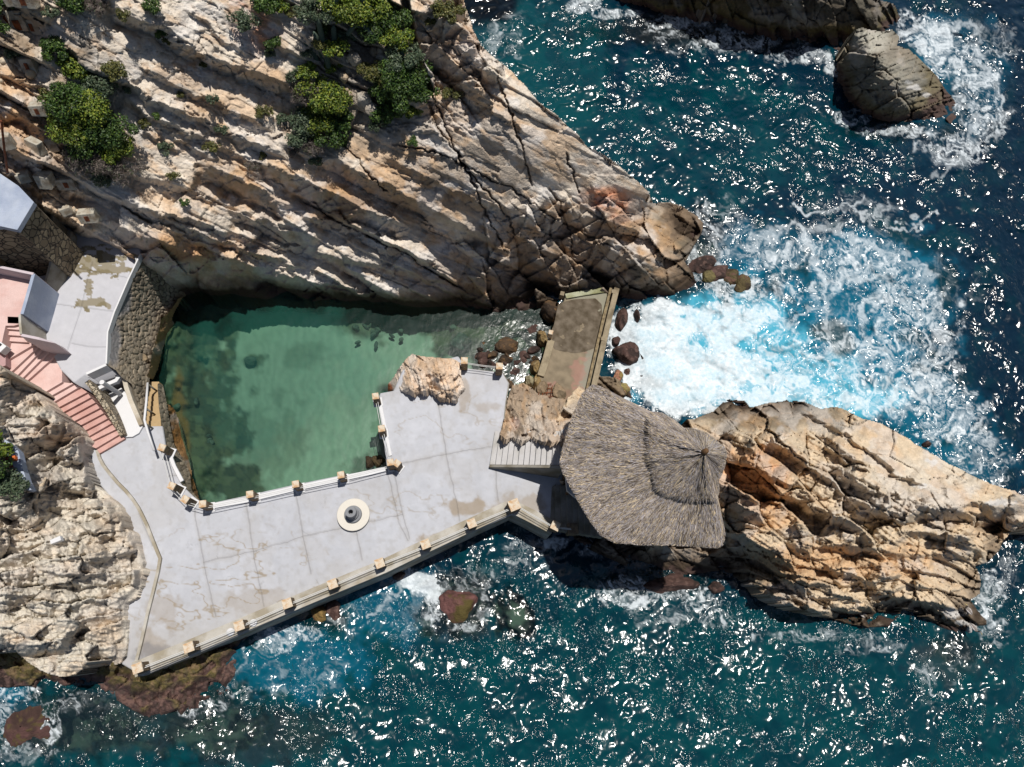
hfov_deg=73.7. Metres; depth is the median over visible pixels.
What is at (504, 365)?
tide boulder
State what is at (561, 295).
concrete stub
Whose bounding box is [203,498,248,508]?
cable railing
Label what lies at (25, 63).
concrete block
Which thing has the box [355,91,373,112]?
boulder
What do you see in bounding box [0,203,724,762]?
seabed
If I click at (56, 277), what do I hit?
parapet wall
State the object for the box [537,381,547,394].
broken slab
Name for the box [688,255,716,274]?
boulder
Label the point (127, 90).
shrub
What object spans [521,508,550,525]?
cable railing
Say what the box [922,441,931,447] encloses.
boulder
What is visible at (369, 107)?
boulder
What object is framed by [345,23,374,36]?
cactus
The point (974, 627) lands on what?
pelican
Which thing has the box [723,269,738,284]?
boulder
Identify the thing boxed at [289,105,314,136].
shrub
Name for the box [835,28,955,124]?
sea stack
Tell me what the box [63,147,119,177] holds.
shrub
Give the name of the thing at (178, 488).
stone pillar
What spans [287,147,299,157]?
shrub
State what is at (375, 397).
stone pillar
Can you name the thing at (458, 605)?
boulder
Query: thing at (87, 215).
concrete block
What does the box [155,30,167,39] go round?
shrub
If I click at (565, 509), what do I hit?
side stairs
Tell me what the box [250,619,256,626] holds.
seagull
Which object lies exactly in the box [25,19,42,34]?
concrete block
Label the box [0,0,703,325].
cliff
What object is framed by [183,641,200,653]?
stone pillar
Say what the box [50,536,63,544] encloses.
white block
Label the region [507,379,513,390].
tide boulder
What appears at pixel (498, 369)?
stone pillar
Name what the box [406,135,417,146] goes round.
shrub
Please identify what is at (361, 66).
shrub
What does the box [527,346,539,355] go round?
tide boulder
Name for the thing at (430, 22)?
shrub
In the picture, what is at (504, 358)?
boulder
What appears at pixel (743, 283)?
boulder
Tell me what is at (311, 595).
cable railing
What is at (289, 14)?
shrub
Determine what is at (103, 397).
stone balustrade
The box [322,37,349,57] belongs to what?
shrub
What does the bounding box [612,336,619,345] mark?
boulder
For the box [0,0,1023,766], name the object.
sea water
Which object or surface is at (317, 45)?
shrub
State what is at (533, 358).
tide boulder
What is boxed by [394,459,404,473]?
stone pillar
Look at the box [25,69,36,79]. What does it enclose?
loose stone
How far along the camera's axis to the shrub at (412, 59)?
27.64 m
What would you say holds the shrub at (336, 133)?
on the cliff at (500, 194)
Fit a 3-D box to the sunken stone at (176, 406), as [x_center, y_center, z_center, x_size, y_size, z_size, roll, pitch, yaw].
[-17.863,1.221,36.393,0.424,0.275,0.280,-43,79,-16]
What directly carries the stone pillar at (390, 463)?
on the deck
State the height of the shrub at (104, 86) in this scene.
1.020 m
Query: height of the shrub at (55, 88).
1.315 m
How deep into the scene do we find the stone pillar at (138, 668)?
28.02 m
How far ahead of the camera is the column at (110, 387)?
31.44 m
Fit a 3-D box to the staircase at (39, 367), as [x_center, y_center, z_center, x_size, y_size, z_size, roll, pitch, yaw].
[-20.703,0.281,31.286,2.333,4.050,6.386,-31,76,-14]
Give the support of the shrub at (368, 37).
on the cliff at (500, 194)
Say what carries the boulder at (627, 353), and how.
in the sea water
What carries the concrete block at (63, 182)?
on the cliff at (500, 194)
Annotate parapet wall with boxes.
[0,266,56,291]
[18,314,46,339]
[20,274,58,331]
[21,334,71,354]
[45,215,67,291]
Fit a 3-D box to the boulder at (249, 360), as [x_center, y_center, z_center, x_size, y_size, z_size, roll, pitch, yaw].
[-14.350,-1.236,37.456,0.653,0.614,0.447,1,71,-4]
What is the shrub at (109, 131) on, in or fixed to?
on the cliff at (500, 194)
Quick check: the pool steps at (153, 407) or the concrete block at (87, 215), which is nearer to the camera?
the concrete block at (87, 215)
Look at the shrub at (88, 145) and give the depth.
28.21 m
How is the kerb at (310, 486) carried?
on the deck
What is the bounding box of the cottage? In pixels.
[0,174,83,276]
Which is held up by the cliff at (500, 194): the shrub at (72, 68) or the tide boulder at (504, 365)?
the shrub at (72, 68)
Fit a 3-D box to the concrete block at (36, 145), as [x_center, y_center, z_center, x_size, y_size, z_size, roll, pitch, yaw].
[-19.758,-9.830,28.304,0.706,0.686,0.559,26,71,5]
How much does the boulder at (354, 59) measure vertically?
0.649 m
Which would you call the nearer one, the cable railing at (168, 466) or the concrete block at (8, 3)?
the concrete block at (8, 3)
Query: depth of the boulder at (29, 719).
29.80 m
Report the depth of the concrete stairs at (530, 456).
32.04 m
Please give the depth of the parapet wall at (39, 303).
30.57 m
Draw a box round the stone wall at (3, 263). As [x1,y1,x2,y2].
[0,258,12,267]
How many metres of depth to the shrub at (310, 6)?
26.62 m
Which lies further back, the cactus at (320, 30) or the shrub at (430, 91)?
the shrub at (430, 91)
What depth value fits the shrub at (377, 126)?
29.39 m
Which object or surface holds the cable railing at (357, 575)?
attached to the stone pillar at (333, 584)
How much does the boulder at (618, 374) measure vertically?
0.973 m
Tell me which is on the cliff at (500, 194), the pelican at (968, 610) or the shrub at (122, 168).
the shrub at (122, 168)
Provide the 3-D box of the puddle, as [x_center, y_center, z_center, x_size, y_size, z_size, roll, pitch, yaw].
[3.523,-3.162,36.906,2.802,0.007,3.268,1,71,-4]
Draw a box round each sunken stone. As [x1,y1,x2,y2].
[172,403,180,409]
[193,397,198,404]
[449,324,455,329]
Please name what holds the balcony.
attached to the deck
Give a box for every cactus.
[304,43,319,60]
[313,31,322,58]
[316,19,324,44]
[324,47,330,68]
[331,25,336,40]
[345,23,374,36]
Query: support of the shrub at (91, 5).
on the cliff at (500, 194)
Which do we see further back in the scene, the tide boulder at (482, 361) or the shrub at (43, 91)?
the tide boulder at (482, 361)
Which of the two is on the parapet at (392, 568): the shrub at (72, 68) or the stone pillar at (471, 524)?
the stone pillar at (471, 524)
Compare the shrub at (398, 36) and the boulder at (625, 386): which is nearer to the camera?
the shrub at (398, 36)
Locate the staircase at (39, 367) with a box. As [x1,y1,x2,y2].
[7,317,125,453]
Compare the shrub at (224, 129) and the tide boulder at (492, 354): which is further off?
the tide boulder at (492, 354)
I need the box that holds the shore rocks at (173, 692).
[0,637,246,727]
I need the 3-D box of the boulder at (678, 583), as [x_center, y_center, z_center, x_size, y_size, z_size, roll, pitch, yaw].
[7.870,9.976,33.883,3.077,1.208,1.119,1,71,-4]
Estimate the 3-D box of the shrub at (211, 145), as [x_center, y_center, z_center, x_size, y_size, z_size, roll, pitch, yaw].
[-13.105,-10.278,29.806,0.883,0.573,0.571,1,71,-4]
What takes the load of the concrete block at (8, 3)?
on the cliff at (500, 194)
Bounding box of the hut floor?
[561,426,577,499]
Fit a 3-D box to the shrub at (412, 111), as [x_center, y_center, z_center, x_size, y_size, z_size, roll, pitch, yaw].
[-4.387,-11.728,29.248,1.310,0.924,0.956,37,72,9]
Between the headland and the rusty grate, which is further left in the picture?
the rusty grate
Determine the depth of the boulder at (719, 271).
39.45 m
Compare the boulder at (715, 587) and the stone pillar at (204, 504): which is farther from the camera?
the boulder at (715, 587)
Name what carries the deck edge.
attached to the deck
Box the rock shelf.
[620,0,899,50]
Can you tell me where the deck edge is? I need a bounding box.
[475,369,508,419]
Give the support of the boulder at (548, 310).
on the cliff at (500, 194)
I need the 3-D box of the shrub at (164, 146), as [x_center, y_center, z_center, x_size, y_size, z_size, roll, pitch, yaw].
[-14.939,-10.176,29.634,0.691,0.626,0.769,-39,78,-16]
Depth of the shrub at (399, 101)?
28.18 m
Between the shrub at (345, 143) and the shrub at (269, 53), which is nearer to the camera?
the shrub at (269, 53)
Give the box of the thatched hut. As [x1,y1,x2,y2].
[559,384,726,547]
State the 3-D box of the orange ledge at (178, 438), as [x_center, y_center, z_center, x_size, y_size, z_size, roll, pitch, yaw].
[-16.283,3.458,33.726,0.280,1.649,5.140,-20,73,-11]
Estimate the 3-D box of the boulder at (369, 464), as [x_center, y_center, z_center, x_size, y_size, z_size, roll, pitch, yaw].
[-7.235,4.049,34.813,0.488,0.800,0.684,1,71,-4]
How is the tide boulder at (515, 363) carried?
in the sea water
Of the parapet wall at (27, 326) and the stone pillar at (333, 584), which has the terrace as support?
the parapet wall at (27, 326)
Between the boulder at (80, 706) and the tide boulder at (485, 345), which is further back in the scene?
the tide boulder at (485, 345)
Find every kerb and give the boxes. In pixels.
[86,364,112,378]
[96,450,161,661]
[105,254,142,363]
[168,455,183,481]
[213,467,385,507]
[379,403,391,455]
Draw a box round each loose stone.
[0,56,8,64]
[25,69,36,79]
[339,73,348,83]
[369,46,376,57]
[376,48,384,53]
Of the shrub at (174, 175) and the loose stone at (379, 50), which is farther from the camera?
the shrub at (174, 175)
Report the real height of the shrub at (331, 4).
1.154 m
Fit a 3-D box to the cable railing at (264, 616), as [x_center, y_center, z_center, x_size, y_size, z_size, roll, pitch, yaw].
[-10.627,9.975,29.255,1.900,0.161,0.106,-22,74,-11]
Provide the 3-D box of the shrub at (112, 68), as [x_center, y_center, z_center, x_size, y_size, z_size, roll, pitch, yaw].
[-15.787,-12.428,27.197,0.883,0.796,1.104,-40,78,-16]
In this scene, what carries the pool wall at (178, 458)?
attached to the deck
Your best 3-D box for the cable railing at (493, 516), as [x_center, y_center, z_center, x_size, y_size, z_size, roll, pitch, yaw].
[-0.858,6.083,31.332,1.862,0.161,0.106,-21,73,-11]
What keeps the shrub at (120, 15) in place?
on the cliff at (500, 194)
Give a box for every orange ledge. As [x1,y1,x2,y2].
[147,297,182,378]
[168,405,198,498]
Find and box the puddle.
[552,298,601,352]
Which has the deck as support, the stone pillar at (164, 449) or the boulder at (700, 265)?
the stone pillar at (164, 449)
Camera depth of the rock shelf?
45.02 m
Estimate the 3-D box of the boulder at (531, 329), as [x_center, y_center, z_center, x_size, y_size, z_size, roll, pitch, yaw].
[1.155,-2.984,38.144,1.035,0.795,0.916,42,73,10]
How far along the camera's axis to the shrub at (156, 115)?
28.50 m
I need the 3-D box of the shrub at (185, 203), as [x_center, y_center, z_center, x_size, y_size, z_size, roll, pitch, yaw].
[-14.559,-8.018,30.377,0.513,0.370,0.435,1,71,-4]
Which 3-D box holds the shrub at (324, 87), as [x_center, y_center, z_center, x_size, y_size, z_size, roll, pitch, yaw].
[-8.051,-12.302,28.830,1.853,1.248,1.863,36,72,9]
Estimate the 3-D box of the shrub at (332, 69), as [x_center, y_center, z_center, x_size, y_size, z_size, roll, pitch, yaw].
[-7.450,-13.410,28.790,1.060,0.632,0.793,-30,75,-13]
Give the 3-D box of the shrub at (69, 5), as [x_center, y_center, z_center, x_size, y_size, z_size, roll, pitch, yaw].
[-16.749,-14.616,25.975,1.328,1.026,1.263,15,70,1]
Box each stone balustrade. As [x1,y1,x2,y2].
[85,380,126,437]
[122,378,146,426]
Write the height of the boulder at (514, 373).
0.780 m
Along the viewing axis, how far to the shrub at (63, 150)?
28.67 m
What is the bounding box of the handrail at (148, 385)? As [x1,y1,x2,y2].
[143,382,157,450]
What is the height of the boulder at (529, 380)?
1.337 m
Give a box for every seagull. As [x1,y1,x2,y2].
[226,628,234,635]
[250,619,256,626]
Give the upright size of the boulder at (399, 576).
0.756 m
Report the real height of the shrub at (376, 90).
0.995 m
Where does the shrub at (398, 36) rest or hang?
on the cliff at (500, 194)
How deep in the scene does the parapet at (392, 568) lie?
30.64 m
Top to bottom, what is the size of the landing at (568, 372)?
3.081 m
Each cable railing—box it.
[145,651,183,667]
[161,452,172,481]
[196,629,234,646]
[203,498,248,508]
[246,607,282,624]
[251,488,293,498]
[293,587,328,603]
[296,479,341,488]
[338,566,375,583]
[342,466,389,479]
[382,435,390,458]
[385,547,421,563]
[430,527,467,544]
[470,363,495,367]
[476,509,509,523]
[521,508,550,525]
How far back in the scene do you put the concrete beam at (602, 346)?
36.35 m
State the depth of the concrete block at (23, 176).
29.16 m
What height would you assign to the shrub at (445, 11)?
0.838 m
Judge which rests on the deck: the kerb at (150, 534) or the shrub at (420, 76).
the kerb at (150, 534)
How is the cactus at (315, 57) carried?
on the cliff at (500, 194)
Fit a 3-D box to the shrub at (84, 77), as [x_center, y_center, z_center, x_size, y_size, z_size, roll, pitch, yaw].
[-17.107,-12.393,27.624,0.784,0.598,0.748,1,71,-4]
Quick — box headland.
[557,376,1023,632]
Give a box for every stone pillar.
[131,661,149,674]
[157,443,176,457]
[167,482,186,495]
[180,495,198,508]
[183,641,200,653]
[199,500,214,512]
[233,619,248,631]
[246,490,260,503]
[281,597,296,609]
[292,480,305,493]
[327,578,340,590]
[337,471,349,484]
[372,393,382,406]
[374,557,386,569]
[378,425,388,438]
[387,459,395,471]
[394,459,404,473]
[420,539,430,550]
[461,357,467,369]
[466,518,476,530]
[495,363,502,375]
[507,498,520,513]
[548,520,560,532]
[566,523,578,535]
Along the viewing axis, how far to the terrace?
31.85 m
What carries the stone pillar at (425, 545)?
on the parapet at (392, 568)
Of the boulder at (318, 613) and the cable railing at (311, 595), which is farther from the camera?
the boulder at (318, 613)
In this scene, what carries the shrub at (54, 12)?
on the cliff at (500, 194)
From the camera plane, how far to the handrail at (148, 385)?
31.86 m
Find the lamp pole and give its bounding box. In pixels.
[0,120,8,172]
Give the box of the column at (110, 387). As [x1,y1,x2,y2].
[99,380,121,395]
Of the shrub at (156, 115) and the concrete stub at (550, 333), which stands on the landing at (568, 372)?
the concrete stub at (550, 333)
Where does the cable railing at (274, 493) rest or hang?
attached to the stone pillar at (251, 494)
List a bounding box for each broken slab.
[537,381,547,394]
[553,383,565,398]
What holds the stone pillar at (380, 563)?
on the parapet at (392, 568)
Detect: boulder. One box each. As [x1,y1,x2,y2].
[0,673,14,687]
[0,697,59,748]
[65,694,92,717]
[142,354,148,361]
[244,356,255,364]
[311,605,326,622]
[325,600,342,622]
[347,51,361,66]
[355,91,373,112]
[365,102,377,117]
[365,456,374,469]
[371,455,385,467]
[376,54,388,60]
[393,571,405,580]
[439,585,478,626]
[450,332,471,350]
[473,352,497,362]
[476,347,485,352]
[477,358,487,368]
[479,340,490,351]
[486,360,491,370]
[487,351,497,358]
[494,337,517,354]
[496,355,512,364]
[502,320,524,336]
[503,361,506,369]
[506,365,522,380]
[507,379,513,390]
[510,359,520,366]
[513,348,529,369]
[523,352,532,358]
[524,322,541,339]
[524,375,533,387]
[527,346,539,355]
[530,360,539,375]
[531,356,539,360]
[533,374,540,389]
[537,331,547,347]
[540,300,557,323]
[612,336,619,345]
[612,341,639,364]
[613,370,622,380]
[614,383,629,397]
[615,307,627,330]
[624,368,629,374]
[634,309,639,322]
[640,573,700,593]
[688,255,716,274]
[700,270,715,282]
[708,581,724,593]
[710,265,727,280]
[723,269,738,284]
[734,274,750,292]
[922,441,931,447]
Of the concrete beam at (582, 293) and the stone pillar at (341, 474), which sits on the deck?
the stone pillar at (341, 474)
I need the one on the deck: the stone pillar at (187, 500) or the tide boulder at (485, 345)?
the stone pillar at (187, 500)
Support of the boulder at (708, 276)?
in the sea water
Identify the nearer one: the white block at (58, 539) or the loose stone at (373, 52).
the white block at (58, 539)
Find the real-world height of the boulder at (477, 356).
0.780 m
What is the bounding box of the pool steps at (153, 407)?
[146,382,161,425]
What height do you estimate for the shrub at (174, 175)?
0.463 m
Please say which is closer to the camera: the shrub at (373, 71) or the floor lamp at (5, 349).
the shrub at (373, 71)
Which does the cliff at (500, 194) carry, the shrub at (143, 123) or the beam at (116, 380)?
the shrub at (143, 123)
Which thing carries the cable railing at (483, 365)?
attached to the stone pillar at (464, 363)
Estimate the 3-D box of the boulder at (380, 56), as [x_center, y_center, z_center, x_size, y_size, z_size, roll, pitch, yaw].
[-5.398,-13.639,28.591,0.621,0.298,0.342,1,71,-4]
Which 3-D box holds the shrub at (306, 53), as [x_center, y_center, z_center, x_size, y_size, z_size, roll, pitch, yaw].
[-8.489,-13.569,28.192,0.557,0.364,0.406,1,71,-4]
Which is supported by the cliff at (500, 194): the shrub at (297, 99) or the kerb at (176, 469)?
the shrub at (297, 99)
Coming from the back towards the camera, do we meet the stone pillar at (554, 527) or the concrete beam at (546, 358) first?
the concrete beam at (546, 358)
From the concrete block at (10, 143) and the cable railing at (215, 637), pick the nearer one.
the concrete block at (10, 143)
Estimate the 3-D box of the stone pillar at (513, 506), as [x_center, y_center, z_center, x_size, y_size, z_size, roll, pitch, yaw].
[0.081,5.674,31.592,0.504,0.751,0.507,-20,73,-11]
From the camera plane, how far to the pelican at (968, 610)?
32.99 m
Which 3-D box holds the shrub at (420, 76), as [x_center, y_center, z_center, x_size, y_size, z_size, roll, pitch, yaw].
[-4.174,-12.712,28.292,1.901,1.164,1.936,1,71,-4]
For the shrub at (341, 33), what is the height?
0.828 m
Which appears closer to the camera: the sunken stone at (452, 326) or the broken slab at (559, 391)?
the broken slab at (559, 391)
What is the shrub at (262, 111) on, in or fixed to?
on the cliff at (500, 194)
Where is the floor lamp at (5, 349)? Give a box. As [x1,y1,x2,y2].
[0,341,11,354]
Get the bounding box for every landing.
[0,274,29,347]
[0,353,10,369]
[535,293,609,398]
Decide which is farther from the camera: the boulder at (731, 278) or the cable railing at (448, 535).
the boulder at (731, 278)
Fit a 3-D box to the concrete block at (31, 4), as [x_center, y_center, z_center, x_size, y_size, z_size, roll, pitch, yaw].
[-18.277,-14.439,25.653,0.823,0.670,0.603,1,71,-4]
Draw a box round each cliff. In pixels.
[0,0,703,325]
[0,365,149,676]
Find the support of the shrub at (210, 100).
on the cliff at (500, 194)
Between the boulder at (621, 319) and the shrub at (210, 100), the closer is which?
the shrub at (210, 100)
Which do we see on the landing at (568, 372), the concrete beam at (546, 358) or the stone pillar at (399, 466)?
the concrete beam at (546, 358)
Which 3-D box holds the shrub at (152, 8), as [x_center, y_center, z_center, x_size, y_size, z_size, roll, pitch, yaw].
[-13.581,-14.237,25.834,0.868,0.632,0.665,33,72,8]
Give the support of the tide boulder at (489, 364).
in the sea water
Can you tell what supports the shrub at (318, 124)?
on the cliff at (500, 194)
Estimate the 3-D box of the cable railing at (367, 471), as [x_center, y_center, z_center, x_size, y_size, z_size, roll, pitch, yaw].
[-6.723,4.117,31.605,2.304,0.174,0.128,-14,72,-9]
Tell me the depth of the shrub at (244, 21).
26.83 m
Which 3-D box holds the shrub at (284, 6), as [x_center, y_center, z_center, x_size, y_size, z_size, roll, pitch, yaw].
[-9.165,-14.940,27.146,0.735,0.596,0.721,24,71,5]
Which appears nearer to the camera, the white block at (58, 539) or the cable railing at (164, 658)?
the white block at (58, 539)
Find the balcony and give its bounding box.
[109,388,143,437]
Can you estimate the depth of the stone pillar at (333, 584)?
29.60 m
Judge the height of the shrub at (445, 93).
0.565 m
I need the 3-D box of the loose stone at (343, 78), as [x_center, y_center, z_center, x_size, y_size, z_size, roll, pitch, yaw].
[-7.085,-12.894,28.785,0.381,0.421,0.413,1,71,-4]
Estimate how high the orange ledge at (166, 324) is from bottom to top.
1.992 m
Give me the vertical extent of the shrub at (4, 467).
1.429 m
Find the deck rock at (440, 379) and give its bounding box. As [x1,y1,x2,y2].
[388,354,465,403]
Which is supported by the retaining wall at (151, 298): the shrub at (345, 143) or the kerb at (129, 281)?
the kerb at (129, 281)
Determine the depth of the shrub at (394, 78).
27.80 m
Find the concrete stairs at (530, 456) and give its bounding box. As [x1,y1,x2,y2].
[489,431,562,477]
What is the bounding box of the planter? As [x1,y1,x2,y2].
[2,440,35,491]
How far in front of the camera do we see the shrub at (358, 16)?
26.85 m
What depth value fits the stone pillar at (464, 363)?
33.43 m
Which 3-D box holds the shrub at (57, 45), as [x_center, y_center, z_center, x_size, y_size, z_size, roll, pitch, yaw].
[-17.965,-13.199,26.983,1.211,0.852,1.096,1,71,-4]
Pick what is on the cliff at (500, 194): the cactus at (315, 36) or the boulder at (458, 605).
the cactus at (315, 36)
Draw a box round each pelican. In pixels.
[964,604,971,614]
[970,623,981,634]
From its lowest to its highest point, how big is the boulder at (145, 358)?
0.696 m
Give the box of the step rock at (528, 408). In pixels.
[499,383,572,447]
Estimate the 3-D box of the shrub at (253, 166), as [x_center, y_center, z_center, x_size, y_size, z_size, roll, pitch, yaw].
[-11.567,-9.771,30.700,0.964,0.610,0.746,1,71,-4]
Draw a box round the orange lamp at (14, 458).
[12,455,17,460]
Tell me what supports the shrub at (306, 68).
on the cliff at (500, 194)
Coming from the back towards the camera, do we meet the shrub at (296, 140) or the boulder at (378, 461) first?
the boulder at (378, 461)
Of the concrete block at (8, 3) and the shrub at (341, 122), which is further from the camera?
the shrub at (341, 122)
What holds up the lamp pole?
on the cliff at (500, 194)
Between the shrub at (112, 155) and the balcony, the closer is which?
the shrub at (112, 155)
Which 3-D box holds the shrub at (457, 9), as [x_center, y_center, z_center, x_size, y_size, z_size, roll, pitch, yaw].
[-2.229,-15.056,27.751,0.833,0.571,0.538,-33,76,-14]
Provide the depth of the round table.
31.25 m
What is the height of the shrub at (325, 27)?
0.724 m
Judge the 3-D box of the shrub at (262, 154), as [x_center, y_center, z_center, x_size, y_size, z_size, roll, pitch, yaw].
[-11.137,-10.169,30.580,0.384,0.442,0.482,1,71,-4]
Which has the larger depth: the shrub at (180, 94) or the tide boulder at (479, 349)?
the tide boulder at (479, 349)
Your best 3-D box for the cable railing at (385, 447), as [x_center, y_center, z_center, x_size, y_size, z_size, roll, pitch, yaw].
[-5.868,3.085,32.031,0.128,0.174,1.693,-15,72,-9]
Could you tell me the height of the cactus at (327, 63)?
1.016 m
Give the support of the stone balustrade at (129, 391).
on the balcony
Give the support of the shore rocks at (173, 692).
on the seabed
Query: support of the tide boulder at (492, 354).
in the sea water
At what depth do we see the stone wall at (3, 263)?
31.44 m
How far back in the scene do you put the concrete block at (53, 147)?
28.76 m
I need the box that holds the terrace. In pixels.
[39,225,141,394]
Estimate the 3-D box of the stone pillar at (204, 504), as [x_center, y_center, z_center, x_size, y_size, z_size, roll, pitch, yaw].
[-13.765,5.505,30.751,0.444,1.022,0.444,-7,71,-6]
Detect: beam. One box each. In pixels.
[98,375,121,390]
[537,339,554,377]
[563,288,604,300]
[585,288,611,390]
[590,287,618,385]
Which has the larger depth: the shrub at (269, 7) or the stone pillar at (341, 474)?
the stone pillar at (341, 474)
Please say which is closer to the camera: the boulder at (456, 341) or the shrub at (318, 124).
the shrub at (318, 124)
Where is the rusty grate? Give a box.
[538,384,552,398]
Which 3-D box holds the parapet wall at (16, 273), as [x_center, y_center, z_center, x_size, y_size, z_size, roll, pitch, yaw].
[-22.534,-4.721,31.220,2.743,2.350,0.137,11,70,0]
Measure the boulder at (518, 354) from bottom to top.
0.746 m
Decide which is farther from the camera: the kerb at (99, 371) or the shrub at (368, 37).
the kerb at (99, 371)
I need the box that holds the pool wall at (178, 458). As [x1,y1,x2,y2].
[158,383,199,504]
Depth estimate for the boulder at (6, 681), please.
30.02 m
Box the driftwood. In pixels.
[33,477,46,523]
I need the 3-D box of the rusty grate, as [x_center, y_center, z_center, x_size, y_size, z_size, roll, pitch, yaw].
[1.713,0.484,35.387,0.891,0.068,1.036,1,71,-4]
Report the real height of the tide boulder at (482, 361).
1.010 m
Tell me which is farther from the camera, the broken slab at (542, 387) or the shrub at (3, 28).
the broken slab at (542, 387)
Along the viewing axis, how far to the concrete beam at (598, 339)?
36.43 m
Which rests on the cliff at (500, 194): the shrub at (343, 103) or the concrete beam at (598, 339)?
the shrub at (343, 103)
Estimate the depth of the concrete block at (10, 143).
27.40 m
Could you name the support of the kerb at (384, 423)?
on the deck
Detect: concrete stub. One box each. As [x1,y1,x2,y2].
[547,330,552,338]
[559,291,564,299]
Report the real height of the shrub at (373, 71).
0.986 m
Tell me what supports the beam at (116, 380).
attached to the stone balustrade at (103, 397)
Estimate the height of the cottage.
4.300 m
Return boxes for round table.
[337,498,369,530]
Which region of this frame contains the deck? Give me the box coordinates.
[91,357,561,675]
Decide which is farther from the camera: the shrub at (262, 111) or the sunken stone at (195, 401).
the sunken stone at (195, 401)
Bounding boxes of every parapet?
[132,502,509,676]
[508,503,552,539]
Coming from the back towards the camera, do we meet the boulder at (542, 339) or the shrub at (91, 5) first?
the boulder at (542, 339)
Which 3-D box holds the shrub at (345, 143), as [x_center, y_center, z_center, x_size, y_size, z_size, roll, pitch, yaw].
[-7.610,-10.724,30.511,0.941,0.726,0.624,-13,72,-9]
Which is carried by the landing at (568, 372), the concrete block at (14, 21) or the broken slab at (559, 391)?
the broken slab at (559, 391)
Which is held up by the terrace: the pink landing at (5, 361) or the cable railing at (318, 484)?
the pink landing at (5, 361)
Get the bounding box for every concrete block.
[0,132,16,150]
[2,8,29,30]
[3,0,13,6]
[11,0,40,9]
[15,169,33,183]
[18,56,38,73]
[24,136,47,156]
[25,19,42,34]
[27,100,48,116]
[33,170,55,189]
[43,138,60,152]
[55,175,77,189]
[57,204,73,216]
[76,207,99,223]
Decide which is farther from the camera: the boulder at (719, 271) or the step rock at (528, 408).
the boulder at (719, 271)
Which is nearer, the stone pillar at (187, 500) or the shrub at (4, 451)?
the shrub at (4, 451)
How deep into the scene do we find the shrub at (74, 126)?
27.59 m
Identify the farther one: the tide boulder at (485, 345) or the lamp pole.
the tide boulder at (485, 345)
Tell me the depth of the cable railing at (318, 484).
31.28 m
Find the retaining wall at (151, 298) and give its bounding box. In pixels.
[106,252,185,416]
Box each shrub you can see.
[0,0,14,14]
[0,21,9,33]
[0,429,14,457]
[0,455,13,478]
[0,464,29,501]
[3,48,22,58]
[36,86,59,103]
[37,81,91,123]
[38,37,54,51]
[40,5,60,18]
[41,34,69,61]
[44,103,91,150]
[52,0,86,14]
[54,54,88,79]
[60,145,79,167]
[63,126,104,160]
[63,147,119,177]
[65,88,112,128]
[79,71,95,82]
[79,112,139,149]
[80,74,118,97]
[82,0,109,16]
[89,168,123,187]
[94,154,147,189]
[97,133,135,164]
[100,60,127,82]
[115,8,130,22]
[122,86,131,93]
[137,117,150,128]
[141,0,161,14]
[151,112,159,119]
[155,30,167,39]
[157,141,174,156]
[161,38,170,45]
[165,172,180,180]
[176,91,184,97]
[179,198,189,205]
[198,61,206,67]
[201,141,220,151]
[205,93,219,104]
[213,124,229,134]
[225,7,262,32]
[243,160,261,170]
[250,0,280,14]
[254,104,273,118]
[259,151,266,159]
[263,36,281,51]
[264,48,275,57]
[275,112,290,124]
[276,0,289,12]
[284,4,299,17]
[284,131,308,148]
[285,66,303,82]
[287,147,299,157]
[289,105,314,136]
[290,83,320,105]
[292,0,335,25]
[293,74,345,112]
[295,61,318,80]
[298,102,334,135]
[300,49,312,57]
[301,136,325,156]
[305,113,350,149]
[308,155,322,165]
[310,40,327,50]
[312,23,330,35]
[314,84,354,116]
[316,0,360,19]
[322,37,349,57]
[323,63,342,73]
[328,111,353,130]
[329,26,357,40]
[331,0,373,27]
[331,137,349,147]
[355,15,383,44]
[356,61,371,73]
[359,0,392,23]
[362,60,388,88]
[367,81,391,104]
[368,118,388,132]
[369,98,403,124]
[373,1,414,33]
[378,22,415,52]
[378,57,416,95]
[381,78,421,114]
[384,41,425,71]
[395,104,423,119]
[397,60,433,96]
[400,78,440,103]
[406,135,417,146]
[423,17,436,25]
[430,0,456,24]
[441,87,464,99]
[453,4,466,15]
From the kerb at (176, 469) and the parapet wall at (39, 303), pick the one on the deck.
the kerb at (176, 469)
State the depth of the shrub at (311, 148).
29.74 m
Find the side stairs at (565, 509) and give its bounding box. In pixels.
[550,484,602,538]
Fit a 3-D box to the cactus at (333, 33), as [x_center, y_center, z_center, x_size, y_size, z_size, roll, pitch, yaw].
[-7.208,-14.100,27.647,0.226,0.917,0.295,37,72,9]
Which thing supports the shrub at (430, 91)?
on the cliff at (500, 194)
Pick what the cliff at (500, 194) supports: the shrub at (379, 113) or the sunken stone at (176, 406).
the shrub at (379, 113)
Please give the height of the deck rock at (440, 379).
5.442 m
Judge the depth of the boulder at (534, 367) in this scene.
36.27 m
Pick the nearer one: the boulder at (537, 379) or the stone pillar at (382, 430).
the stone pillar at (382, 430)
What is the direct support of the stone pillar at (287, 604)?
on the parapet at (392, 568)

